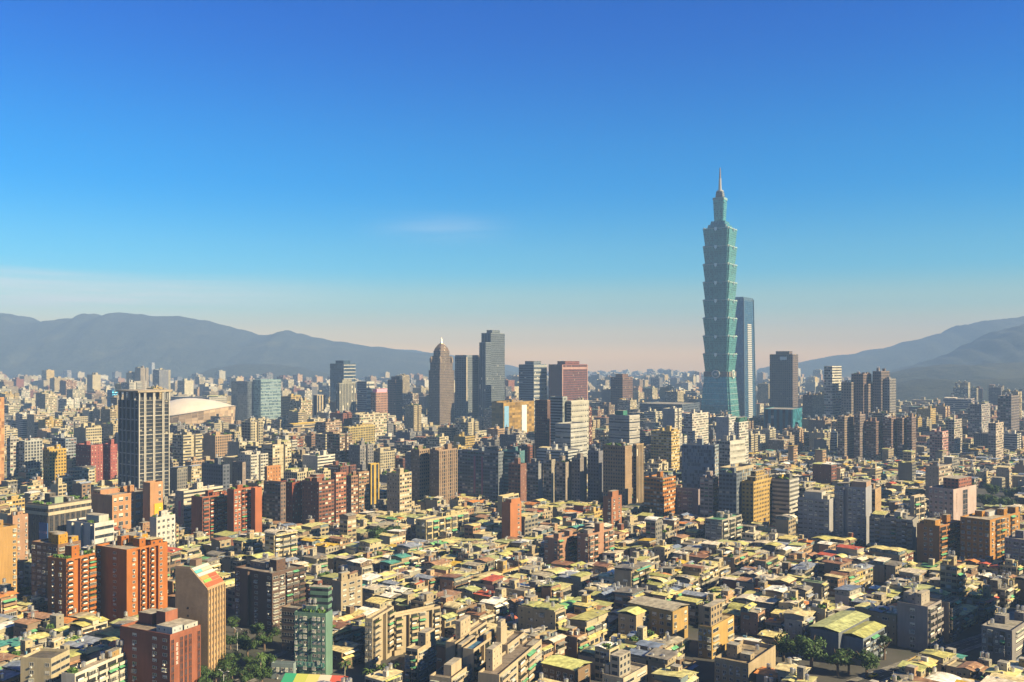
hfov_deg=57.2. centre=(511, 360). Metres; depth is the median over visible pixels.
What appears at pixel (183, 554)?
walk up house
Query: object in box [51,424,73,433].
apartment block
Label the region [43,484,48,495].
walk up house
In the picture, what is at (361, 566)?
tin roof house
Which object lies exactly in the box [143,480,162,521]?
apartment building
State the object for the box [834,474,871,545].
apartment building
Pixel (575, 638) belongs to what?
walk up house
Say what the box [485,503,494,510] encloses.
walk up house
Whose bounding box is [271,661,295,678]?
arcade shop
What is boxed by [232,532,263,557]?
tin roof house
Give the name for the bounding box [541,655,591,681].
warehouse
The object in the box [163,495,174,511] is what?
walk up house
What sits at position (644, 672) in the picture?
window
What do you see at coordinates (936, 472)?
apartment building
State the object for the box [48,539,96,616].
apartment building
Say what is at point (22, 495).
tin roof house
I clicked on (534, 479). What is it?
apartment tower
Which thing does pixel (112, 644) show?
tin roof house
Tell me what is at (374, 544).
tin roof house
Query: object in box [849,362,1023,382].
hills
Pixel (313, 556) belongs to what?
tin roof house
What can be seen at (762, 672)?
tin roof house
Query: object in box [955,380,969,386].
apartment block
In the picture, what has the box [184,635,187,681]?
window
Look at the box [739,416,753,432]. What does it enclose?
apartment block
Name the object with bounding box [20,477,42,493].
walk up house
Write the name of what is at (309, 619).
window
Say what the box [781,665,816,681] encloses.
tin roof house
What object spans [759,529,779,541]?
walk up house
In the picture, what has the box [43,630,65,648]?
walk up house
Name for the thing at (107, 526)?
window
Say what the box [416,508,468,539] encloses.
apartment building
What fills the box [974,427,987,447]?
apartment block
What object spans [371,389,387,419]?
office building
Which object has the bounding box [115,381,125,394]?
apartment block
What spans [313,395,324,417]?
office building
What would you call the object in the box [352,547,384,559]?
walk up house
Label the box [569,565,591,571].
walk up house
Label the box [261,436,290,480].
apartment block
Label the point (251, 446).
apartment block
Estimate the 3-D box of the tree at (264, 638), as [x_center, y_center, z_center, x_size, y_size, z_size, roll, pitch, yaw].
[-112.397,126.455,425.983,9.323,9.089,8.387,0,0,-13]
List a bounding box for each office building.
[25,492,90,552]
[66,509,113,549]
[107,390,117,406]
[120,607,200,681]
[171,395,226,403]
[175,478,222,526]
[294,585,332,674]
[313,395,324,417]
[336,379,355,413]
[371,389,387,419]
[537,441,582,481]
[609,410,639,445]
[611,374,632,409]
[640,401,699,413]
[676,487,699,515]
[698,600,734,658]
[772,469,798,523]
[929,475,975,519]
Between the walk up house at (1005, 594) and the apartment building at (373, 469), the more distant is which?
the apartment building at (373, 469)
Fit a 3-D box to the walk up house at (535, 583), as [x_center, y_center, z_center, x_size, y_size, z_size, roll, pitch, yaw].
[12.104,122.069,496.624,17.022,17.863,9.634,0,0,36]
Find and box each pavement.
[212,651,287,681]
[846,634,980,681]
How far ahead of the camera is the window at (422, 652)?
373.28 m
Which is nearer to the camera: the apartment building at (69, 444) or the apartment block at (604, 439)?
the apartment building at (69, 444)
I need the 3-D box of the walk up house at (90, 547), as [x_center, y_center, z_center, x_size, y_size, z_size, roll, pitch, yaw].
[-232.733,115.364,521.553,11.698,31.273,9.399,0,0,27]
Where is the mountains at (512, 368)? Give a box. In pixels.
[397,349,518,372]
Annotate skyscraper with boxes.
[700,168,739,416]
[735,297,755,418]
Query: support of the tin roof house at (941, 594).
on the ground
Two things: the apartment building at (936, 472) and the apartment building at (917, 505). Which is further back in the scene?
the apartment building at (936, 472)
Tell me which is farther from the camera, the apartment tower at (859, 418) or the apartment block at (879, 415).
the apartment block at (879, 415)
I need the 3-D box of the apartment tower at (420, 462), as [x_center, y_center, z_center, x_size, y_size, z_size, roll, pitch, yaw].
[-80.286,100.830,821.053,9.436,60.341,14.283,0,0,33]
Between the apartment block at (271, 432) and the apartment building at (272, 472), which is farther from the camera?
the apartment block at (271, 432)
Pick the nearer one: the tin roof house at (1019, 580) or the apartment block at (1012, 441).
the tin roof house at (1019, 580)
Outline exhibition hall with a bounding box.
[764,407,801,433]
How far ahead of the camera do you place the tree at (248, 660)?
396.09 m
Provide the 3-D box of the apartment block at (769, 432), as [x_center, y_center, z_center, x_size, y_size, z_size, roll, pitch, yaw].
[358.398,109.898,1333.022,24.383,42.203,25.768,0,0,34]
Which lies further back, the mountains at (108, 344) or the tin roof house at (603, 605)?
the mountains at (108, 344)
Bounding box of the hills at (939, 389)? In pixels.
[896,378,1023,402]
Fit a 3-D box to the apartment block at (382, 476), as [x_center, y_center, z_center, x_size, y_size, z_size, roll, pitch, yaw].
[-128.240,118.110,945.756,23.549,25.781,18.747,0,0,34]
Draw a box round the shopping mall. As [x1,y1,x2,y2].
[492,398,533,432]
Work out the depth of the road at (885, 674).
399.95 m
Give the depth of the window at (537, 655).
379.34 m
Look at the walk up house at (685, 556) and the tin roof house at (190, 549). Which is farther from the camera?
the tin roof house at (190, 549)
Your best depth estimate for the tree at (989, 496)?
816.80 m
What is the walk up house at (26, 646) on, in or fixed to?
on the ground
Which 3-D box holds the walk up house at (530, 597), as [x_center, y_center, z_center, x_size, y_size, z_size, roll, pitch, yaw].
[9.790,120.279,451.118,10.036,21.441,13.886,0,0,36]
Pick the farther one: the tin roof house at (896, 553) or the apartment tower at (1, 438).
the apartment tower at (1, 438)
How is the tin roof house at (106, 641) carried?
on the ground
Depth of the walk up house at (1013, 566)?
540.11 m
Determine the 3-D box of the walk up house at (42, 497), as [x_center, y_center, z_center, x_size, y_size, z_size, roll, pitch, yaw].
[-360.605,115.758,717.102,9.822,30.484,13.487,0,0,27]
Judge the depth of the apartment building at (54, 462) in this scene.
908.45 m
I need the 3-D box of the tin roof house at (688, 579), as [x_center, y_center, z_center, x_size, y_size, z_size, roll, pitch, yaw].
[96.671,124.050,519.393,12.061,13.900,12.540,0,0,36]
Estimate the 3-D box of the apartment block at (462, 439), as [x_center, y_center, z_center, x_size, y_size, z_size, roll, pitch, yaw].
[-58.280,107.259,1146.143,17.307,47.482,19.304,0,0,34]
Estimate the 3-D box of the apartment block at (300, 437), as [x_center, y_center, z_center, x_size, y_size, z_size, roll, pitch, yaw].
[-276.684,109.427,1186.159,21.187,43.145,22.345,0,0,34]
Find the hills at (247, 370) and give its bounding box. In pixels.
[190,364,329,378]
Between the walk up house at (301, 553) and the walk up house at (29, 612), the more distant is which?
the walk up house at (301, 553)
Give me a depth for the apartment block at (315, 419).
1512.68 m
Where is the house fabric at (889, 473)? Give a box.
[0,438,1023,681]
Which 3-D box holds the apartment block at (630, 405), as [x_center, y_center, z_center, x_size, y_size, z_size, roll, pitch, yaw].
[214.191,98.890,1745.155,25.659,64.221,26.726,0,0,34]
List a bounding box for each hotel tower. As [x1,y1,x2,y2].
[429,338,453,424]
[549,361,587,400]
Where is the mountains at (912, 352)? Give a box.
[757,316,1023,377]
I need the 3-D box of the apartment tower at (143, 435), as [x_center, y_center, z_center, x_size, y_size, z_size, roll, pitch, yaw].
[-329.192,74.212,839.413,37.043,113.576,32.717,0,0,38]
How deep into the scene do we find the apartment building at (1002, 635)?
409.38 m
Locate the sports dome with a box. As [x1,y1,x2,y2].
[170,398,235,425]
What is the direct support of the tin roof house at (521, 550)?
on the ground
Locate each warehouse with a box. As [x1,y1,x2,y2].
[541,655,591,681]
[810,610,869,663]
[843,621,886,665]
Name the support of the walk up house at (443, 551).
on the ground
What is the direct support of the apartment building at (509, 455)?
on the ground
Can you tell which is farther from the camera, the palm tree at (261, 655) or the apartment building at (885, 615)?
the apartment building at (885, 615)
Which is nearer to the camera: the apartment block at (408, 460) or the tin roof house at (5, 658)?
the tin roof house at (5, 658)
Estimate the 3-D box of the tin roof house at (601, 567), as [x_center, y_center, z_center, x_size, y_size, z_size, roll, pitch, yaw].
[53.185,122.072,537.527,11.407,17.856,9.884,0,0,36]
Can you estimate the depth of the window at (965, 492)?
726.93 m
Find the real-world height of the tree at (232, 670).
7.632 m
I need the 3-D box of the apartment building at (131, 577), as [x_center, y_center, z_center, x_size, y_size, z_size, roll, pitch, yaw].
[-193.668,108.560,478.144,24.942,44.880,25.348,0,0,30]
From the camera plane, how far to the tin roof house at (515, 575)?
517.87 m
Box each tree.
[197,676,212,681]
[201,665,209,677]
[208,665,225,681]
[217,652,236,666]
[219,673,233,681]
[222,663,241,679]
[226,635,236,649]
[227,615,240,632]
[230,649,243,663]
[235,630,248,639]
[236,635,257,657]
[238,669,254,681]
[242,655,255,663]
[242,662,256,673]
[248,622,263,639]
[251,664,272,681]
[254,631,274,649]
[254,652,267,681]
[255,653,276,667]
[265,626,279,642]
[338,660,351,677]
[362,668,376,674]
[365,528,377,538]
[368,525,386,538]
[374,663,386,671]
[393,660,401,668]
[772,630,797,661]
[791,634,828,670]
[823,649,851,675]
[837,647,856,673]
[855,649,880,677]
[877,634,892,659]
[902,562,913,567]
[977,494,989,502]
[979,494,992,501]
[981,495,999,504]
[983,482,999,493]
[983,500,994,504]
[998,496,1015,504]
[1001,487,1016,498]
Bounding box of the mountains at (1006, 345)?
[871,324,1023,374]
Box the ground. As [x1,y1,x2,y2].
[108,433,1023,681]
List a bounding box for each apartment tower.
[0,397,3,486]
[63,370,70,377]
[115,389,171,498]
[149,363,154,373]
[175,558,225,679]
[316,416,341,432]
[411,442,429,504]
[430,440,457,503]
[527,458,542,501]
[535,400,549,457]
[543,451,554,502]
[555,422,586,456]
[556,453,571,500]
[566,400,588,466]
[572,450,586,501]
[588,444,602,502]
[603,439,631,505]
[633,443,643,503]
[684,409,707,443]
[700,467,718,517]
[716,414,735,443]
[719,464,741,513]
[720,463,753,480]
[734,417,747,463]
[742,469,771,525]
[824,366,841,418]
[838,412,853,458]
[841,379,854,415]
[851,371,870,413]
[854,412,864,459]
[864,415,882,460]
[865,382,872,419]
[873,366,889,411]
[883,377,895,416]
[883,414,897,455]
[897,413,906,456]
[907,411,915,456]
[946,413,961,455]
[968,400,989,437]
[988,420,1003,461]
[998,392,1018,432]
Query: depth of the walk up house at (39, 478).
862.08 m
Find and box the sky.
[0,0,1023,372]
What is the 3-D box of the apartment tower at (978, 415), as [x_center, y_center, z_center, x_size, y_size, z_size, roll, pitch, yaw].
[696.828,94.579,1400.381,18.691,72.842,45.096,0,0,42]
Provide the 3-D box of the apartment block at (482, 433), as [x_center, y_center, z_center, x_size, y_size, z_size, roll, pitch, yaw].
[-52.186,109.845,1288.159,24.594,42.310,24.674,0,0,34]
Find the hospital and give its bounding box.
[943,395,974,412]
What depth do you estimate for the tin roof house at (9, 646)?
394.95 m
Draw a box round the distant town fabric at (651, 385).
[0,368,1023,487]
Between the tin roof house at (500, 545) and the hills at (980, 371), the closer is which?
the tin roof house at (500, 545)
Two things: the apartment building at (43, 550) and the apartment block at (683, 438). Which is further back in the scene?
the apartment block at (683, 438)
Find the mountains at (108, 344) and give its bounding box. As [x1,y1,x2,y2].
[0,312,518,379]
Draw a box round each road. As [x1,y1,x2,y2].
[217,652,293,681]
[853,637,980,681]
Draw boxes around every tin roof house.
[0,487,7,494]
[0,492,19,499]
[0,500,9,511]
[0,588,17,616]
[0,620,14,638]
[0,636,36,653]
[0,652,21,669]
[2,660,19,681]
[12,612,51,636]
[17,591,47,618]
[20,490,44,497]
[22,630,50,644]
[24,491,40,509]
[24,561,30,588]
[60,644,69,648]
[62,635,101,649]
[63,630,81,641]
[64,608,95,632]
[68,466,88,480]
[70,612,108,636]
[70,643,104,666]
[72,479,90,496]
[82,467,94,482]
[82,626,112,636]
[86,640,118,660]
[91,480,108,492]
[92,637,118,649]
[94,620,133,643]
[109,609,143,625]
[168,547,182,577]
[168,594,174,607]
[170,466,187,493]
[176,541,200,555]
[177,524,178,542]
[182,554,220,571]
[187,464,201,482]
[206,546,232,571]
[211,537,230,550]
[213,530,237,545]
[224,578,234,609]
[230,572,234,578]
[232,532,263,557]
[246,552,274,563]
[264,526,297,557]
[285,557,308,570]
[300,522,329,536]
[302,548,328,569]
[304,573,316,585]
[318,533,339,541]
[328,535,353,553]
[333,605,364,622]
[333,620,353,643]
[333,640,362,670]
[336,553,362,571]
[336,677,351,681]
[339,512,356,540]
[344,541,358,554]
[347,620,364,651]
[348,558,373,574]
[358,538,382,552]
[362,570,395,583]
[362,580,387,605]
[365,597,391,608]
[365,663,402,681]
[369,521,396,529]
[375,585,412,605]
[377,544,396,554]
[379,529,405,544]
[379,550,410,571]
[380,580,401,587]
[384,569,409,582]
[397,541,422,553]
[408,546,425,567]
[415,565,451,591]
[424,556,451,571]
[436,637,449,669]
[437,589,461,600]
[438,567,474,590]
[441,537,462,545]
[441,609,457,637]
[443,596,476,619]
[446,619,475,637]
[452,541,472,554]
[456,584,481,599]
[460,561,484,575]
[464,553,486,561]
[466,603,494,622]
[468,574,505,590]
[472,539,496,554]
[473,571,501,578]
[473,587,494,603]
[479,541,505,550]
[480,594,508,623]
[483,548,512,567]
[487,622,509,635]
[491,574,526,583]
[496,613,517,630]
[503,573,530,583]
[507,593,523,615]
[507,623,529,636]
[512,549,526,552]
[518,599,566,633]
[519,561,554,581]
[520,625,566,655]
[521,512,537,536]
[523,556,540,564]
[535,533,548,546]
[535,672,560,681]
[540,578,560,598]
[543,596,557,603]
[550,591,573,603]
[553,581,572,598]
[557,567,579,574]
[558,571,592,597]
[559,600,575,613]
[566,561,592,571]
[566,613,576,625]
[569,609,609,645]
[571,597,592,600]
[573,594,597,614]
[577,645,595,674]
[582,579,612,593]
[585,523,611,528]
[590,585,614,610]
[591,600,612,611]
[593,559,613,573]
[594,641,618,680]
[597,569,613,582]
[597,581,626,594]
[606,631,631,642]
[607,608,622,637]
[612,585,644,608]
[613,540,637,546]
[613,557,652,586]
[618,639,637,650]
[629,551,649,561]
[629,640,663,681]
[641,568,676,590]
[644,647,678,681]
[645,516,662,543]
[646,562,655,571]
[649,631,684,657]
[651,587,677,601]
[651,663,698,681]
[659,560,683,577]
[663,513,679,534]
[664,555,687,565]
[664,583,685,597]
[673,573,700,591]
[675,590,708,624]
[679,521,689,534]
[682,564,710,592]
[689,547,714,564]
[698,560,720,591]
[698,593,726,624]
[701,540,722,553]
[707,585,733,592]
[717,539,734,546]
[720,541,742,554]
[722,601,746,631]
[730,570,765,577]
[734,635,763,642]
[736,577,754,591]
[736,587,763,603]
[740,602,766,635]
[742,547,761,566]
[754,663,777,681]
[755,568,796,589]
[755,590,780,620]
[757,629,788,656]
[763,584,787,599]
[764,608,785,632]
[774,657,810,681]
[775,514,796,535]
[779,587,805,609]
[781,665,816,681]
[782,607,816,640]
[788,542,806,553]
[791,582,814,600]
[792,559,818,578]
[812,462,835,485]
[822,556,851,579]
[829,601,854,612]
[834,580,863,606]
[836,544,864,556]
[838,564,864,587]
[851,596,879,606]
[852,555,890,582]
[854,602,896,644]
[861,585,880,596]
[868,545,906,561]
[871,582,902,603]
[884,671,911,681]
[885,574,908,598]
[892,660,927,677]
[898,567,926,578]
[901,673,938,681]
[904,582,936,591]
[905,550,912,560]
[907,653,938,676]
[920,644,958,672]
[925,666,961,681]
[929,577,939,587]
[930,589,950,601]
[937,565,979,580]
[945,647,966,660]
[946,659,983,680]
[955,678,980,681]
[957,558,981,571]
[959,608,973,632]
[966,577,980,596]
[978,569,992,584]
[981,672,1023,681]
[983,659,1023,677]
[1003,571,1023,600]
[1010,657,1023,669]
[1010,665,1023,675]
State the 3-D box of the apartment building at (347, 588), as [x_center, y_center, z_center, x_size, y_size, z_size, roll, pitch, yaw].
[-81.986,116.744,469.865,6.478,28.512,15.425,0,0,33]
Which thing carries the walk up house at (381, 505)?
on the ground
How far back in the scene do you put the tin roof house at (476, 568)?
542.61 m
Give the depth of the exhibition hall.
1416.01 m
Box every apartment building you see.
[0,519,16,591]
[7,433,18,479]
[7,506,27,576]
[19,435,42,476]
[20,648,69,681]
[31,531,80,597]
[43,441,65,488]
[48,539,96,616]
[52,433,76,472]
[61,639,127,681]
[76,438,102,482]
[95,529,167,623]
[102,436,116,482]
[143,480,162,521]
[150,510,174,546]
[191,486,226,536]
[202,454,229,491]
[227,480,250,531]
[232,461,245,486]
[235,552,305,630]
[251,486,261,532]
[264,480,285,521]
[265,465,280,480]
[281,603,302,651]
[282,478,301,523]
[302,473,333,524]
[333,472,345,522]
[333,566,361,610]
[342,420,374,442]
[346,471,357,513]
[352,410,386,436]
[356,471,368,512]
[365,605,395,668]
[367,463,378,510]
[387,465,411,512]
[393,604,440,655]
[404,627,436,681]
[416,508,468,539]
[430,635,483,681]
[446,615,488,661]
[458,447,502,501]
[463,629,495,681]
[478,637,542,681]
[496,618,526,653]
[498,493,518,516]
[502,443,524,494]
[502,497,520,538]
[509,454,525,500]
[544,530,576,564]
[577,522,613,562]
[602,649,646,681]
[603,490,621,527]
[617,606,647,634]
[628,596,689,638]
[644,471,675,515]
[705,510,742,540]
[714,639,775,681]
[798,489,833,539]
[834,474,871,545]
[869,508,918,554]
[871,483,880,512]
[897,587,943,650]
[910,494,925,521]
[917,510,959,562]
[925,461,951,498]
[930,424,947,458]
[942,596,961,641]
[960,504,1019,560]
[981,605,1023,662]
[1004,529,1023,574]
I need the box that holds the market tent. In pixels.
[281,673,346,681]
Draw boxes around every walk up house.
[0,495,24,509]
[0,506,24,523]
[0,578,18,598]
[11,485,19,493]
[12,632,43,659]
[17,571,24,585]
[17,580,30,600]
[19,468,39,484]
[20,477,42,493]
[23,605,37,617]
[28,492,44,501]
[29,473,42,483]
[39,613,68,636]
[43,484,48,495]
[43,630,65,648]
[51,474,66,495]
[62,482,71,495]
[82,540,96,552]
[114,526,132,534]
[129,518,149,533]
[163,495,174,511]
[163,496,174,502]
[168,577,174,596]
[170,456,178,466]
[175,523,176,546]
[179,528,209,545]
[181,552,187,562]
[185,456,203,466]
[189,537,205,556]
[232,546,256,571]
[246,476,263,491]
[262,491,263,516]
[262,518,276,532]
[294,545,308,560]
[304,574,332,599]
[305,515,314,523]
[306,563,329,579]
[317,467,330,478]
[321,569,332,573]
[329,523,338,531]
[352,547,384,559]
[357,519,369,529]
[374,499,386,510]
[393,592,418,611]
[400,576,427,593]
[402,577,413,586]
[410,591,439,608]
[412,501,419,510]
[421,550,435,565]
[430,507,438,515]
[436,543,452,558]
[438,590,453,611]
[450,492,464,508]
[458,543,479,561]
[460,522,469,530]
[474,503,487,513]
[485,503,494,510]
[490,555,518,575]
[495,582,512,612]
[496,578,535,596]
[506,551,527,572]
[516,590,543,616]
[520,575,543,597]
[521,540,543,561]
[527,627,553,670]
[534,557,551,570]
[538,516,549,525]
[551,523,559,532]
[557,620,588,658]
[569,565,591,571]
[576,590,587,596]
[586,506,601,517]
[601,555,616,565]
[619,555,628,564]
[622,515,639,528]
[624,522,639,538]
[625,625,658,644]
[633,530,645,541]
[639,549,659,562]
[643,585,652,596]
[653,543,675,559]
[662,520,673,543]
[675,651,698,671]
[681,549,694,563]
[707,549,724,560]
[713,557,730,586]
[715,584,736,608]
[722,542,748,574]
[733,582,744,596]
[741,565,774,573]
[754,551,779,569]
[754,575,770,591]
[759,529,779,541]
[764,676,772,681]
[771,557,792,575]
[786,551,811,563]
[787,568,828,600]
[799,477,812,495]
[805,593,834,621]
[809,455,814,463]
[814,555,830,579]
[849,470,854,476]
[855,458,872,467]
[865,591,890,606]
[887,494,907,498]
[902,498,909,504]
[905,573,929,584]
[929,572,939,577]
[940,550,967,603]
[965,464,979,470]
[966,579,999,620]
[976,651,991,666]
[990,573,1014,608]
[998,572,1019,604]
[1000,554,1023,575]
[1014,457,1023,473]
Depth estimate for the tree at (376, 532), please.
649.96 m
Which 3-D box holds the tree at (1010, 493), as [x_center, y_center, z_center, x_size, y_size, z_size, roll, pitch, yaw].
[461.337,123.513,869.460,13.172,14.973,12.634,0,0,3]
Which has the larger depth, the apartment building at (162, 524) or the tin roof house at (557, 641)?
the apartment building at (162, 524)
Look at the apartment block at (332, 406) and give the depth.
1696.53 m
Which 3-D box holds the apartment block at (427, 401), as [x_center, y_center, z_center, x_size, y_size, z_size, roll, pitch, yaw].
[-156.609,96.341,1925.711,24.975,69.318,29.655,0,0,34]
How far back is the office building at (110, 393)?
1812.59 m
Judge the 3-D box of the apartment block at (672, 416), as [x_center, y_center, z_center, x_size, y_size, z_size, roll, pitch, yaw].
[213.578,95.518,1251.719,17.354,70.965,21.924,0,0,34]
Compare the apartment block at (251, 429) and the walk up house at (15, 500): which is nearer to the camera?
the walk up house at (15, 500)
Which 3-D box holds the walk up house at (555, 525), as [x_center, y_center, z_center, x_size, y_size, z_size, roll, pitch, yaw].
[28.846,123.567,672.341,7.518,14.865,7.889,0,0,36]
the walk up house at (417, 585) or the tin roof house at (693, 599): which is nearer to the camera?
the tin roof house at (693, 599)
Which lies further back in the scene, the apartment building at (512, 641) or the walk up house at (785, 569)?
the walk up house at (785, 569)
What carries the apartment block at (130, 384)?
on the ground
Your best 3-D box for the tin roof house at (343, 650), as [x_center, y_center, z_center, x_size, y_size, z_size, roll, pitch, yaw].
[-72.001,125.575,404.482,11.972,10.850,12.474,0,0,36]
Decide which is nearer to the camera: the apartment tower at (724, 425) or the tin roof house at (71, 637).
the tin roof house at (71, 637)
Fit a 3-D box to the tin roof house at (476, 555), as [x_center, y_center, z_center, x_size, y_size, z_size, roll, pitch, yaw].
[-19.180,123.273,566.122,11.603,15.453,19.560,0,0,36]
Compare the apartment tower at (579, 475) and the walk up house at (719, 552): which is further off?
the apartment tower at (579, 475)
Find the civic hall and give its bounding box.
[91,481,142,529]
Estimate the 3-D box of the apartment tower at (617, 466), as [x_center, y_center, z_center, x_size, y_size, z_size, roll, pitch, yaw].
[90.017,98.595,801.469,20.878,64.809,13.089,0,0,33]
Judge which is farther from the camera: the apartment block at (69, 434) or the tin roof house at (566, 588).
the apartment block at (69, 434)
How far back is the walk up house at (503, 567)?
543.88 m
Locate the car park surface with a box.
[776,651,820,671]
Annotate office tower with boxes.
[231,381,252,420]
[253,379,280,418]
[330,361,355,401]
[357,381,373,412]
[388,376,402,421]
[455,355,478,417]
[479,342,490,416]
[481,330,504,405]
[519,361,546,430]
[550,396,566,446]
[682,435,718,488]
[717,432,744,471]
[770,351,797,406]
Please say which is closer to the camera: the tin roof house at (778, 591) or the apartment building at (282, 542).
the tin roof house at (778, 591)
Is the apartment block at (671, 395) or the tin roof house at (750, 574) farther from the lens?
the apartment block at (671, 395)
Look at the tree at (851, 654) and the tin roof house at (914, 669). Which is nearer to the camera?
the tin roof house at (914, 669)
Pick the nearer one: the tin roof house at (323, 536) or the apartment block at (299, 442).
the tin roof house at (323, 536)
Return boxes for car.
[868,672,877,677]
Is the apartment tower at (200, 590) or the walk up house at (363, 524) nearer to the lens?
the apartment tower at (200, 590)
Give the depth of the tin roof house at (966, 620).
456.91 m
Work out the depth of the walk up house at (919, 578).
516.30 m
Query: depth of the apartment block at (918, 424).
1422.40 m
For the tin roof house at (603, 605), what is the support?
on the ground
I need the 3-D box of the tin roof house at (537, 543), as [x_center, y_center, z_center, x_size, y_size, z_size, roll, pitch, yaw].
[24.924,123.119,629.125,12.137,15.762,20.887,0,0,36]
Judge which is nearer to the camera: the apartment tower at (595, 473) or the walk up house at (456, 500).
the walk up house at (456, 500)
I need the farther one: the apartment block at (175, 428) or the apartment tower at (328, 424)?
the apartment block at (175, 428)
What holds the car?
on the road at (885, 674)
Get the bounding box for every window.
[26,507,29,548]
[32,508,35,540]
[38,508,41,539]
[43,509,46,522]
[49,509,52,531]
[51,659,60,666]
[51,667,60,674]
[51,675,60,681]
[55,508,58,530]
[60,507,63,530]
[61,654,69,661]
[61,662,69,669]
[66,506,68,519]
[71,505,74,518]
[76,504,79,517]
[82,504,84,516]
[95,524,113,530]
[95,532,113,538]
[171,640,173,681]
[180,636,182,681]
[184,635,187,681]
[189,633,191,681]
[197,631,199,680]
[308,618,310,671]
[419,649,427,656]
[419,656,425,663]
[419,663,427,670]
[419,676,427,681]
[428,644,434,651]
[428,650,435,657]
[428,657,436,664]
[466,668,472,675]
[510,672,516,681]
[535,651,542,659]
[536,657,542,665]
[637,670,645,677]
[713,634,719,641]
[713,642,719,649]
[728,633,734,640]
[963,489,967,515]
[1016,627,1023,636]
[1016,635,1023,643]
[1016,643,1023,652]
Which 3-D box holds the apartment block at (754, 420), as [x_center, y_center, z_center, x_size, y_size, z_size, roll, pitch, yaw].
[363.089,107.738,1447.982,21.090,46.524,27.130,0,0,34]
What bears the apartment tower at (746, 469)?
on the ground
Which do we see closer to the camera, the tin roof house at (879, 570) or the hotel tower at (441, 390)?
the tin roof house at (879, 570)
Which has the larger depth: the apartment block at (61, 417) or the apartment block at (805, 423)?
the apartment block at (61, 417)
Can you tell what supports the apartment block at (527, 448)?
on the ground
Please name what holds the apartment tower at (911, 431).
on the ground
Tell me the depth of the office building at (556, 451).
953.53 m
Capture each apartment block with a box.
[0,390,18,398]
[4,401,23,415]
[4,419,14,427]
[4,425,6,442]
[7,427,17,437]
[15,409,35,438]
[27,406,45,412]
[27,411,49,437]
[36,391,53,406]
[37,426,54,438]
[38,389,56,411]
[38,414,61,429]
[40,407,54,417]
[40,437,51,447]
[44,436,55,448]
[50,429,73,437]
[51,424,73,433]
[53,415,69,420]
[55,409,74,417]
[60,379,76,394]
[60,397,79,407]
[62,418,79,426]
[65,412,87,426]
[74,423,102,443]
[82,405,94,421]
[93,404,106,419]
[95,419,100,424]
[101,403,117,422]
[101,418,117,438]
[104,433,115,443]
[111,393,123,404]
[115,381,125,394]
[121,379,141,395]
[135,366,148,388]
[145,384,162,398]
[153,368,167,388]
[170,421,187,433]
[172,429,201,466]
[181,424,198,433]
[190,424,212,434]
[203,428,231,458]
[206,419,228,431]
[224,424,240,440]
[224,454,237,483]
[228,435,252,455]
[238,448,267,481]
[241,416,262,443]
[244,416,262,420]
[245,442,260,450]
[261,417,276,425]
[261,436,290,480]
[263,428,288,435]
[263,436,271,441]
[271,417,287,429]
[271,435,296,450]
[272,430,295,438]
[281,393,301,416]
[281,433,302,446]
[284,465,314,480]
[288,407,306,422]
[290,396,311,417]
[290,431,304,448]
[291,447,312,461]
[291,459,301,467]
[297,447,314,452]
[302,430,314,446]
[302,448,334,472]
[307,416,325,421]
[315,431,328,451]
[317,409,333,418]
[324,461,355,478]
[327,427,351,462]
[330,399,335,411]
[330,409,351,426]
[349,438,373,467]
[356,461,366,471]
[374,442,389,449]
[374,446,394,470]
[379,465,395,482]
[395,452,404,468]
[396,427,421,440]
[396,441,423,452]
[398,373,409,392]
[405,401,420,430]
[405,451,410,470]
[426,395,428,408]
[426,432,448,448]
[438,423,455,441]
[452,442,466,448]
[454,429,474,448]
[456,416,478,436]
[467,432,481,443]
[472,441,497,450]
[479,430,485,436]
[480,434,499,448]
[487,424,504,437]
[500,428,525,449]
[505,425,521,432]
[507,441,532,463]
[521,439,534,457]
[589,405,591,443]
[592,417,599,428]
[592,427,594,441]
[600,432,608,446]
[601,388,610,404]
[618,397,636,413]
[640,427,650,445]
[644,407,661,419]
[644,450,650,461]
[644,457,667,470]
[644,465,666,476]
[651,425,679,471]
[663,406,681,433]
[665,388,683,401]
[680,434,686,451]
[680,451,681,468]
[708,414,715,424]
[708,421,715,431]
[708,427,715,443]
[716,410,731,416]
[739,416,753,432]
[743,416,756,428]
[748,429,757,452]
[753,424,775,449]
[756,418,762,427]
[782,424,803,452]
[802,415,819,430]
[803,392,816,418]
[809,414,831,431]
[809,427,829,449]
[813,391,823,418]
[816,385,823,393]
[824,426,837,451]
[831,419,837,430]
[869,407,894,420]
[905,413,921,434]
[917,404,935,423]
[918,414,931,434]
[932,402,949,418]
[953,384,969,397]
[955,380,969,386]
[970,386,977,400]
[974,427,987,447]
[988,384,1003,400]
[989,385,1002,409]
[1002,387,1021,419]
[1004,428,1020,451]
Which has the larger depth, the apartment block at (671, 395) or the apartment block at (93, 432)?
the apartment block at (671, 395)
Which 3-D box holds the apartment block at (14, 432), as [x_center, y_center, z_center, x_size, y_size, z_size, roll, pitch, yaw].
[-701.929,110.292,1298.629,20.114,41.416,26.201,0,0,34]
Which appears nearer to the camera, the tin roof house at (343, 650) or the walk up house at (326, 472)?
the tin roof house at (343, 650)
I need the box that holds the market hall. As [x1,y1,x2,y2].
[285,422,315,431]
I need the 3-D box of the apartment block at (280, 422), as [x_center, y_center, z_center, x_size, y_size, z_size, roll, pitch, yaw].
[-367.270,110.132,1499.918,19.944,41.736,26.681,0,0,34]
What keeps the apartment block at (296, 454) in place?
on the ground

